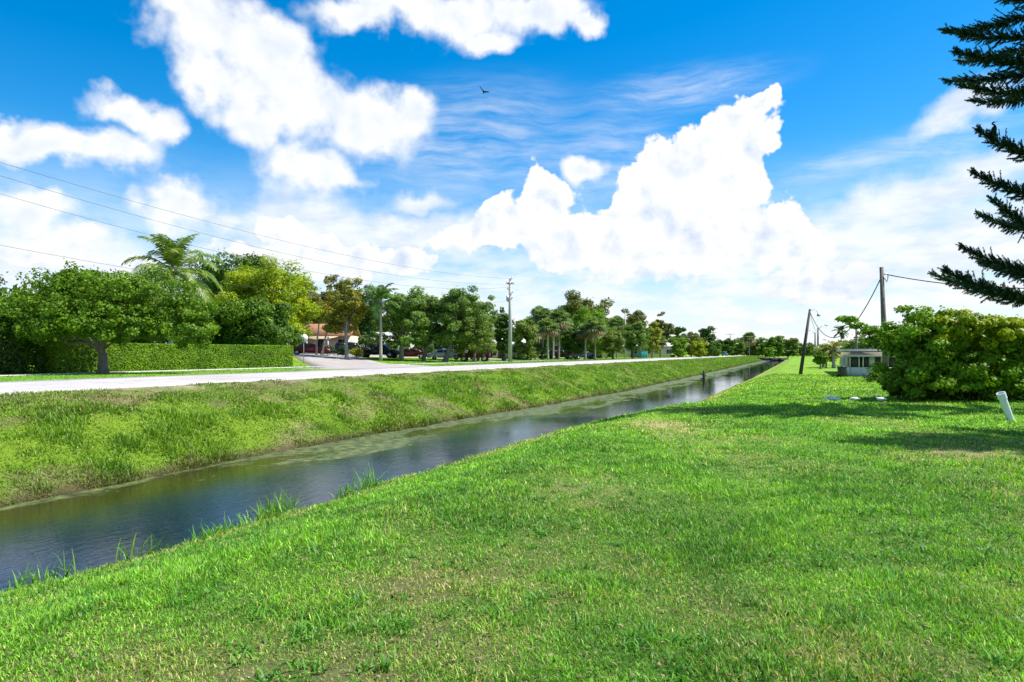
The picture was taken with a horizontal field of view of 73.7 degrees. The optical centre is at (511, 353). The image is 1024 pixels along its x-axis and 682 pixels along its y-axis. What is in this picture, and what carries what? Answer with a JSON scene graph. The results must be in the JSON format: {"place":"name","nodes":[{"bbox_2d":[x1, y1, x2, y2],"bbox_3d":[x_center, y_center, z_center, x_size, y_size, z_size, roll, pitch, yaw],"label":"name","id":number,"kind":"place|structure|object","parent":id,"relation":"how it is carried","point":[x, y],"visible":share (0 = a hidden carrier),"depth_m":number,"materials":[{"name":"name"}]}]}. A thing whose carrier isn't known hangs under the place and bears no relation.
{"place":"outdoors","nodes":[
{"label":"outdoors","id":0,"kind":"place"},
{"bbox_2d":[0,366,328,375],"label":"sidewalk","id":1,"kind":"structure","parent":0,"point":[151,371],"depth_m":39.69,"materials":[{"name":"concrete"}]},
{"bbox_2d":[0,357,648,381],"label":"verge grass","id":2,"kind":"structure","parent":0,"point":[442,363],"depth_m":50.86,"materials":[{"name":"plant"}]},
{"bbox_2d":[287,354,426,368],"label":"side road","id":3,"kind":"structure","parent":0,"point":[332,361],"depth_m":68.59,"materials":[{"name":"asphalt"}]},
{"bbox_2d":[292,343,329,354],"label":"sedan","id":4,"kind":"object","parent":3,"relation":"on","point":[308,348],"visible":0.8,"depth_m":83.15,"materials":[{"name":"paint"}]},
{"bbox_2d":[359,344,399,357],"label":"pickup truck","id":5,"kind":"object","parent":3,"relation":"on","point":[388,351],"visible":0.71,"depth_m":85.08,"materials":[{"name":"paint"}]},
{"bbox_2d":[0,355,750,393],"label":"road","id":6,"kind":"structure","parent":0,"point":[85,384],"depth_m":29.64,"materials":[{"name":"asphalt"}]},
{"bbox_2d":[0,355,762,506],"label":"bank grass","id":7,"kind":"structure","parent":0,"point":[645,369],"depth_m":22.61,"materials":[{"name":"plant"}]},
{"bbox_2d":[0,361,782,592],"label":"water","id":8,"kind":"structure","parent":0,"point":[94,526],"depth_m":15.73,"materials":[{"name":"liquid"}]},
{"bbox_2d":[291,354,496,358],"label":"parking lane","id":9,"kind":"structure","parent":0,"point":[386,356],"depth_m":93.16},
{"bbox_2d":[333,342,369,354],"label":"suv","id":10,"kind":"object","parent":9,"relation":"on","point":[353,345],"visible":0.22,"depth_m":89.09,"materials":[{"name":"paint"}]},
{"bbox_2d":[0,354,1023,681],"bbox_3d":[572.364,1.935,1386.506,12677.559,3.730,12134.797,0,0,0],"label":"ground","id":11,"kind":"structure","parent":0,"point":[790,364],"depth_m":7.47,"materials":[{"name":"plant"}]},
{"bbox_2d":[0,323,45,373],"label":"shrub row","id":12,"kind":"object","parent":11,"relation":"on","point":[16,355],"visible":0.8,"depth_m":35.55,"materials":[{"name":"green plant"}]},
{"bbox_2d":[0,564,56,591],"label":"grass tuft","id":13,"kind":"object","parent":11,"relation":"on","point":[17,584],"visible":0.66,"depth_m":8.69,"materials":[{"name":"plant"}]},
{"bbox_2d":[0,288,89,359],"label":"broadleaf tree","id":14,"kind":"object","parent":11,"relation":"on","point":[55,340],"visible":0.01,"depth_m":45.05,"materials":[{"name":"green plant"}]},
{"bbox_2d":[22,550,81,586],"bbox_3d":[-5.993,2.798,8.941,0.861,0.457,0.915,0,0,7],"label":"grass tuft","id":15,"kind":"object","parent":11,"relation":"on","point":[37,579],"visible":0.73,"depth_m":9.01,"materials":[{"name":"plant"}]},
{"bbox_2d":[0,258,221,372],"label":"shade tree","id":16,"kind":"object","parent":11,"relation":"on","point":[47,313],"visible":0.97,"depth_m":35.38,"materials":[{"name":"green plant"}]},
{"bbox_2d":[112,529,171,561],"bbox_3d":[-5.506,2.827,10.098,0.792,0.398,0.858,0,0,30],"label":"grass tuft","id":17,"kind":"object","parent":11,"relation":"on","point":[132,550],"visible":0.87,"depth_m":10.14,"materials":[{"name":"plant"}]},
{"bbox_2d":[113,278,209,346],"bbox_3d":[-29.366,-2.509,55.029,10.648,7.397,9.289,0,0,0],"label":"broadleaf tree","id":18,"kind":"object","parent":11,"relation":"on","point":[197,301],"visible":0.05,"depth_m":54.22,"materials":[{"name":"green plant"}]},
{"bbox_2d":[35,342,293,372],"bbox_3d":[-21.649,0.214,45.564,1.957,1.786,18.828,0,0,22],"label":"hedge","id":19,"kind":"object","parent":11,"relation":"on","point":[78,358],"visible":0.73,"depth_m":42.78,"materials":[{"name":"green plant"}]},
{"bbox_2d":[121,233,224,343],"bbox_3d":[-22.969,-3.546,46.468,6.483,9.522,6.213,0,0,0],"label":"coconut palm","id":20,"kind":"object","parent":11,"relation":"on","point":[171,253],"visible":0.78,"depth_m":46.08,"materials":[{"name":"green plant"}]},
{"bbox_2d":[190,512,242,540],"bbox_3d":[-4.787,2.828,11.192,0.720,0.344,0.828,0,0,28],"label":"grass tuft","id":21,"kind":"object","parent":11,"relation":"on","point":[208,533],"visible":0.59,"depth_m":11.09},
{"bbox_2d":[181,248,276,319],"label":"broadleaf tree","id":22,"kind":"object","parent":11,"relation":"on","point":[219,275],"visible":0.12,"depth_m":85.87,"materials":[{"name":"green plant"}]},
{"bbox_2d":[207,294,306,347],"bbox_3d":[-23.097,-1.989,60.019,10.243,6.283,7.394,0,0,0],"label":"broadleaf tree","id":23,"kind":"object","parent":11,"relation":"on","point":[252,321],"visible":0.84,"depth_m":58.31,"materials":[{"name":"green plant"}]},
{"bbox_2d":[236,497,281,524],"bbox_3d":[-4.487,2.788,12.009,1.244,0.451,0.808,0,0,-33],"label":"grass tuft","id":24,"kind":"object","parent":11,"relation":"on","point":[261,513],"visible":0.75,"depth_m":12.06,"materials":[{"name":"plant"}]},
{"bbox_2d":[203,249,330,341],"bbox_3d":[-24.376,-4.489,66.032,12.307,10.670,11.430,0,0,0],"label":"broadleaf tree","id":25,"kind":"object","parent":11,"relation":"on","point":[272,277],"visible":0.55,"depth_m":63.84,"materials":[{"name":"green plant"}]},
{"bbox_2d":[246,487,302,518],"bbox_3d":[-4.440,2.743,12.651,0.986,0.556,1.388,0,0,0],"label":"grass tuft","id":26,"kind":"object","parent":11,"relation":"on","point":[275,508],"visible":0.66,"depth_m":12.68,"materials":[{"name":"plant"}]},
{"bbox_2d":[0,279,596,354],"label":"woodland","id":27,"kind":"object","parent":11,"relation":"on","point":[14,286],"depth_m":78.53,"materials":[{"name":"green plant"}]},
{"bbox_2d":[298,276,326,323],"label":"broadleaf tree","id":28,"kind":"object","parent":11,"relation":"on","point":[314,297],"visible":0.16,"depth_m":102.55,"materials":[{"name":"green plant"}]},
{"bbox_2d":[311,306,330,354],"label":"young tree","id":29,"kind":"object","parent":11,"relation":"on","point":[316,350],"visible":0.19,"depth_m":82.91,"materials":[{"name":"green plant"}]},
{"bbox_2d":[287,324,360,353],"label":"tiled house","id":30,"kind":"structure","parent":11,"relation":"on","point":[332,339],"depth_m":96.10,"materials":[{"name":"tile"}]},
{"bbox_2d":[319,307,334,355],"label":"young tree","id":31,"kind":"object","parent":11,"relation":"on","point":[329,312],"visible":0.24,"depth_m":82.88,"materials":[{"name":"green plant"}]},
{"bbox_2d":[320,274,367,323],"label":"broadleaf tree","id":32,"kind":"object","parent":11,"relation":"on","point":[338,286],"visible":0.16,"depth_m":107.02,"materials":[{"name":"green plant"}]},
{"bbox_2d":[318,276,371,358],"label":"broadleaf tree","id":33,"kind":"object","parent":11,"relation":"on","point":[341,305],"visible":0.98,"depth_m":79.47,"materials":[{"name":"green plant"}]},
{"bbox_2d":[328,481,372,498],"bbox_3d":[-3.373,2.825,14.298,0.704,0.349,1.018,0,0,39],"label":"grass tuft","id":34,"kind":"object","parent":11,"relation":"on","point":[347,490],"visible":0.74,"depth_m":14.19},
{"bbox_2d":[342,465,388,490],"bbox_3d":[-3.257,2.735,15.056,0.898,0.557,1.549,0,0,41],"label":"grass tuft","id":35,"kind":"object","parent":11,"relation":"on","point":[368,484],"visible":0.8,"depth_m":15.11,"materials":[{"name":"plant"}]},
{"bbox_2d":[357,333,376,347],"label":"shrub","id":36,"kind":"object","parent":11,"relation":"on","point":[362,340],"visible":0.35,"depth_m":95.68,"materials":[{"name":"green plant"}]},
{"bbox_2d":[351,279,383,344],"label":"broadleaf tree","id":37,"kind":"object","parent":11,"relation":"on","point":[366,324],"visible":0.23,"depth_m":106.78,"materials":[{"name":"green plant"}]},
{"bbox_2d":[359,283,405,360],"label":"royal palm","id":38,"kind":"object","parent":11,"relation":"on","point":[382,293],"visible":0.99,"depth_m":78.84,"materials":[{"name":"green plant"}]},
{"bbox_2d":[360,332,415,349],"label":"house","id":39,"kind":"structure","parent":11,"relation":"on","point":[391,334],"depth_m":106.11,"materials":[{"name":"white paint"}]},
{"bbox_2d":[367,285,431,360],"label":"broadleaf tree","id":40,"kind":"object","parent":11,"relation":"on","point":[409,317],"visible":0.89,"depth_m":81.07,"materials":[{"name":"green plant"}]},
{"bbox_2d":[396,348,427,358],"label":"sedan","id":41,"kind":"object","parent":11,"relation":"on","point":[413,352],"visible":0.62,"depth_m":88.21,"materials":[{"name":"paint"}]},
{"bbox_2d":[386,292,443,348],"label":"broadleaf tree","id":42,"kind":"object","parent":11,"relation":"on","point":[426,295],"visible":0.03,"depth_m":115.56,"materials":[{"name":"green plant"}]},
{"bbox_2d":[413,338,435,352],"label":"shrub","id":43,"kind":"object","parent":11,"relation":"on","point":[430,348],"visible":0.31,"depth_m":99.48,"materials":[{"name":"green plant"}]},
{"bbox_2d":[407,288,462,360],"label":"broadleaf tree","id":44,"kind":"object","parent":11,"relation":"on","point":[433,312],"visible":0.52,"depth_m":83.89,"materials":[{"name":"green plant"}]},
{"bbox_2d":[414,342,458,353],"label":"house","id":45,"kind":"structure","parent":11,"relation":"on","point":[438,347],"depth_m":115.94,"materials":[{"name":"grey glass"}]},
{"bbox_2d":[427,349,457,359],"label":"sedan","id":46,"kind":"object","parent":11,"relation":"on","point":[440,353],"visible":0.74,"depth_m":92.07,"materials":[{"name":"paint"}]},
{"bbox_2d":[434,286,489,361],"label":"broadleaf tree","id":47,"kind":"object","parent":11,"relation":"on","point":[460,319],"visible":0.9,"depth_m":83.08,"materials":[{"name":"green plant"}]},
{"bbox_2d":[457,348,492,361],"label":"offroad car","id":48,"kind":"object","parent":11,"relation":"on","point":[463,357],"visible":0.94,"depth_m":87.15,"materials":[{"name":"paint"}]},
{"bbox_2d":[455,319,496,361],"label":"broadleaf tree","id":49,"kind":"object","parent":11,"relation":"on","point":[481,343],"visible":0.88,"depth_m":83.10,"materials":[{"name":"green plant"}]},
{"bbox_2d":[453,285,501,360],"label":"broadleaf tree","id":50,"kind":"object","parent":11,"relation":"on","point":[495,315],"visible":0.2,"depth_m":90.86,"materials":[{"name":"green plant"}]},
{"bbox_2d":[464,338,525,358],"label":"house","id":51,"kind":"structure","parent":11,"relation":"on","point":[514,354],"depth_m":112.58,"materials":[{"name":"white paint"}]},
{"bbox_2d":[493,306,516,360],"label":"broadleaf tree","id":52,"kind":"object","parent":11,"relation":"on","point":[501,322],"visible":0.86,"depth_m":94.38,"materials":[{"name":"green plant"}]},
{"bbox_2d":[506,277,513,361],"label":"utility pole","id":53,"kind":"object","parent":11,"relation":"on","point":[509,297],"visible":0.98,"depth_m":87.33,"materials":[{"name":"concrete"}]},
{"bbox_2d":[2,176,472,283],"bbox_3d":[-13.047,-8.052,58.976,0.016,1.620,62.352,0,0,24],"label":"overhead wire","id":54,"kind":"object","parent":53,"relation":"attached to","point":[203,233],"visible":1,"depth_m":43.06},
{"bbox_2d":[2,194,504,288],"bbox_3d":[-13.047,-7.414,58.976,0.016,2.168,62.352,0,0,24],"label":"overhead wire","id":55,"kind":"object","parent":53,"relation":"attached to","point":[200,247],"visible":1,"depth_m":42.78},
{"bbox_2d":[1,245,507,303],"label":"overhead wire","id":56,"kind":"object","parent":53,"relation":"attached to","point":[218,282],"visible":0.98,"depth_m":44.00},
{"bbox_2d":[0,162,509,278],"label":"overhead wire","id":57,"kind":"object","parent":53,"relation":"attached to","point":[207,221],"visible":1,"depth_m":42.72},
{"bbox_2d":[512,320,538,359],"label":"broadleaf tree","id":58,"kind":"object","parent":11,"relation":"on","point":[527,333],"visible":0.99,"depth_m":100.11,"materials":[{"name":"green plant"}]},
{"bbox_2d":[512,343,546,359],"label":"shrub","id":59,"kind":"object","parent":11,"relation":"on","point":[540,349],"visible":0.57,"depth_m":111.06,"materials":[{"name":"green plant"}]},
{"bbox_2d":[530,308,550,359],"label":"cabbage palm","id":60,"kind":"object","parent":11,"relation":"on","point":[540,314],"visible":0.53,"depth_m":111.39,"materials":[{"name":"green plant"}]},
{"bbox_2d":[537,316,560,359],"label":"cabbage palm","id":61,"kind":"object","parent":11,"relation":"on","point":[547,324],"visible":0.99,"depth_m":107.41,"materials":[{"name":"green plant"}]},
{"bbox_2d":[536,308,563,355],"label":"broadleaf tree","id":62,"kind":"object","parent":11,"relation":"on","point":[551,340],"visible":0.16,"depth_m":137.90,"materials":[{"name":"green plant"}]},
{"bbox_2d":[546,308,571,359],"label":"cabbage palm","id":63,"kind":"object","parent":11,"relation":"on","point":[558,314],"visible":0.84,"depth_m":109.23,"materials":[{"name":"green plant"}]},
{"bbox_2d":[549,350,575,358],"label":"suv","id":64,"kind":"object","parent":11,"relation":"on","point":[564,354],"visible":0.58,"depth_m":121.11,"materials":[{"name":"paint"}]},
{"bbox_2d":[560,326,589,358],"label":"broadleaf tree","id":65,"kind":"object","parent":11,"relation":"on","point":[570,346],"visible":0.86,"depth_m":116.94,"materials":[{"name":"green plant"}]},
{"bbox_2d":[575,323,593,359],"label":"cabbage palm","id":66,"kind":"object","parent":11,"relation":"on","point":[579,332],"visible":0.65,"depth_m":115.48,"materials":[{"name":"green plant"}]},
{"bbox_2d":[573,351,598,358],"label":"sedan","id":67,"kind":"object","parent":11,"relation":"on","point":[589,355],"visible":0.73,"depth_m":123.24,"materials":[{"name":"paint"}]},
{"bbox_2d":[558,289,614,347],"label":"broadleaf tree","id":68,"kind":"object","parent":11,"relation":"on","point":[574,304],"visible":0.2,"depth_m":162.09,"materials":[{"name":"green plant"}]},
{"bbox_2d":[570,306,615,358],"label":"broadleaf tree","id":69,"kind":"object","parent":11,"relation":"on","point":[579,319],"visible":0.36,"depth_m":128.61,"materials":[{"name":"green plant"}]},
{"bbox_2d":[583,317,608,359],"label":"cabbage palm","id":70,"kind":"object","parent":11,"relation":"on","point":[595,325],"visible":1,"depth_m":113.26,"materials":[{"name":"green plant"}]},
{"bbox_2d":[598,326,625,358],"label":"broadleaf tree","id":71,"kind":"object","parent":11,"relation":"on","point":[609,338],"visible":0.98,"depth_m":121.06,"materials":[{"name":"green plant"}]},
{"bbox_2d":[606,315,626,357],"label":"cabbage palm","id":72,"kind":"object","parent":11,"relation":"on","point":[614,320],"visible":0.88,"depth_m":159.17,"materials":[{"name":"green plant"}]},
{"bbox_2d":[621,308,648,327],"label":"broadleaf tree","id":73,"kind":"object","parent":11,"relation":"on","point":[636,316],"visible":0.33,"depth_m":179.14,"materials":[{"name":"green plant"}]},
{"bbox_2d":[621,319,650,357],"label":"broadleaf tree","id":74,"kind":"object","parent":11,"relation":"on","point":[636,333],"visible":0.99,"depth_m":139.04,"materials":[{"name":"green plant"}]},
{"bbox_2d":[602,342,672,357],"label":"house","id":75,"kind":"structure","parent":11,"relation":"on","point":[665,351],"depth_m":173.75,"materials":[{"name":"beige paint"}]},
{"bbox_2d":[645,321,663,357],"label":"broadleaf tree","id":76,"kind":"object","parent":11,"relation":"on","point":[654,331],"visible":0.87,"depth_m":159.32,"materials":[{"name":"green plant"}]},
{"bbox_2d":[655,335,668,357],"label":"cabbage palm","id":77,"kind":"object","parent":11,"relation":"on","point":[663,340],"visible":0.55,"depth_m":169.10,"materials":[{"name":"green plant"}]},
{"bbox_2d":[653,312,675,341],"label":"broadleaf tree","id":78,"kind":"object","parent":11,"relation":"on","point":[664,326],"visible":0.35,"depth_m":183.74,"materials":[{"name":"green plant"}]},
{"bbox_2d":[670,337,687,357],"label":"broadleaf tree","id":79,"kind":"object","parent":11,"relation":"on","point":[681,343],"visible":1,"depth_m":167.37,"materials":[{"name":"green plant"}]},
{"bbox_2d":[674,326,686,356],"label":"broadleaf tree","id":80,"kind":"object","parent":11,"relation":"on","point":[679,330],"visible":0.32,"depth_m":198.76,"materials":[{"name":"green plant"}]},
{"bbox_2d":[686,331,704,356],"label":"broadleaf tree","id":81,"kind":"object","parent":11,"relation":"on","point":[695,337],"visible":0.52,"depth_m":203.82,"materials":[{"name":"green plant"}]},
{"bbox_2d":[689,338,708,356],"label":"broadleaf tree","id":82,"kind":"object","parent":11,"relation":"on","point":[698,349],"visible":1,"depth_m":177.13,"materials":[{"name":"green plant"}]},
{"bbox_2d":[698,326,715,356],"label":"broadleaf tree","id":83,"kind":"object","parent":11,"relation":"on","point":[709,338],"visible":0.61,"depth_m":213.88,"materials":[{"name":"green plant"}]},
{"bbox_2d":[710,342,721,355],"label":"broadleaf tree","id":84,"kind":"object","parent":11,"relation":"on","point":[717,345],"visible":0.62,"depth_m":239.04,"materials":[{"name":"green plant"}]},
{"bbox_2d":[714,338,734,355],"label":"broadleaf tree","id":85,"kind":"object","parent":11,"relation":"on","point":[727,343],"visible":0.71,"depth_m":298.20,"materials":[{"name":"green plant"}]},
{"bbox_2d":[729,339,745,355],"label":"broadleaf tree","id":86,"kind":"object","parent":11,"relation":"on","point":[740,348],"visible":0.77,"depth_m":308.24,"materials":[{"name":"green plant"}]},
{"bbox_2d":[742,332,756,355],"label":"cabbage palm","id":87,"kind":"object","parent":11,"relation":"on","point":[751,336],"visible":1,"depth_m":289.00,"materials":[{"name":"green plant"}]},
{"bbox_2d":[748,337,767,355],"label":"broadleaf tree","id":88,"kind":"object","parent":11,"relation":"on","point":[760,347],"visible":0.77,"depth_m":318.08,"materials":[{"name":"green plant"}]},
{"bbox_2d":[763,347,776,357],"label":"broadleaf tree","id":89,"kind":"object","parent":11,"relation":"on","point":[768,352],"visible":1,"depth_m":299.39,"materials":[{"name":"green plant"}]},
{"bbox_2d":[764,336,784,357],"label":"broadleaf tree","id":90,"kind":"object","parent":11,"relation":"on","point":[776,343],"visible":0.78,"depth_m":308.08,"materials":[{"name":"green plant"}]},
{"bbox_2d":[781,336,799,357],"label":"broadleaf tree","id":91,"kind":"object","parent":11,"relation":"on","point":[792,344],"visible":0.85,"depth_m":317.30,"materials":[{"name":"green plant"}]},
{"bbox_2d":[798,342,813,355],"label":"broadleaf tree","id":92,"kind":"object","parent":11,"relation":"on","point":[809,349],"visible":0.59,"depth_m":417.39,"materials":[{"name":"green plant"}]},
{"bbox_2d":[799,309,820,373],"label":"utility pole","id":93,"kind":"object","parent":11,"relation":"on","point":[804,348],"visible":0.91,"depth_m":67.87,"materials":[{"name":"brown wood"}]},
{"bbox_2d":[812,351,828,368],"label":"broadleaf tree","id":94,"kind":"object","parent":11,"relation":"on","point":[820,357],"visible":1,"depth_m":91.62,"materials":[{"name":"green plant"}]},
{"bbox_2d":[813,344,839,367],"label":"broadleaf tree","id":95,"kind":"object","parent":11,"relation":"on","point":[830,353],"visible":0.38,"depth_m":99.58,"materials":[{"name":"green plant"}]},
{"bbox_2d":[816,339,848,367],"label":"date palm","id":96,"kind":"object","parent":11,"relation":"on","point":[834,345],"visible":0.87,"depth_m":97.81,"materials":[{"name":"green plant"}]},
{"bbox_2d":[832,325,848,364],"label":"feather palm","id":97,"kind":"object","parent":11,"relation":"on","point":[840,330],"visible":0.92,"depth_m":127.60,"materials":[{"name":"green plant"}]},
{"bbox_2d":[836,366,846,376],"bbox_3d":[28.974,1.626,59.995,0.580,0.955,0.710,0,0,-10],"label":"wheelie bin","id":98,"kind":"object","parent":11,"relation":"on","point":[841,371],"visible":0.97,"depth_m":59.78,"materials":[{"name":"black plastic"}]},
{"bbox_2d":[838,338,859,349],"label":"broadleaf tree","id":99,"kind":"object","parent":11,"relation":"on","point":[851,345],"visible":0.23,"depth_m":116.83,"materials":[{"name":"green plant"}]},
{"bbox_2d":[852,334,887,348],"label":"broadleaf tree","id":100,"kind":"object","parent":11,"relation":"on","point":[862,343],"visible":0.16,"depth_m":99.09,"materials":[{"name":"green plant"}]},
{"bbox_2d":[837,349,906,376],"bbox_3d":[38.216,0.845,68.903,9.600,2.492,20.550,0,0,22],"label":"mobile home","id":101,"kind":"object","parent":11,"relation":"on","point":[856,362],"visible":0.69,"depth_m":61.41,"materials":[{"name":"white metal"}]},
{"bbox_2d":[864,367,889,381],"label":"shrub","id":102,"kind":"object","parent":11,"relation":"on","point":[874,376],"visible":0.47,"depth_m":49.87,"materials":[{"name":"green plant"}]},
{"bbox_2d":[879,267,888,375],"bbox_3d":[21.021,-1.242,38.500,0.574,7.247,0.336,0,0,0],"label":"utility pole","id":103,"kind":"object","parent":11,"relation":"on","point":[883,309],"visible":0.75,"depth_m":38.40,"materials":[{"name":"brown wood"}]},
{"bbox_2d":[834,305,1023,400],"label":"umbrella bush","id":104,"kind":"object","parent":11,"relation":"on","point":[946,354],"visible":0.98,"depth_m":29.67,"materials":[{"name":"green plant"}]},
{"bbox_2d":[927,0,1023,308],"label":"norfolk pine","id":105,"kind":"object","parent":11,"relation":"on","point":[983,287],"visible":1,"depth_m":25.59,"materials":[{"name":"green plant"}]},
{"bbox_2d":[996,391,1014,420],"bbox_3d":[15.384,1.713,21.251,0.652,1.066,0.250,0,0,-14],"label":"pvc pipe","id":106,"kind":"object","parent":11,"relation":"on","point":[1004,403],"visible":0.88,"depth_m":21.18,"materials":[{"name":"plastic"}]},
{"bbox_2d":[0,0,1023,349],"label":"sky","id":107,"kind":"structure","parent":0,"point":[737,167],"materials":[{"name":"blue"}]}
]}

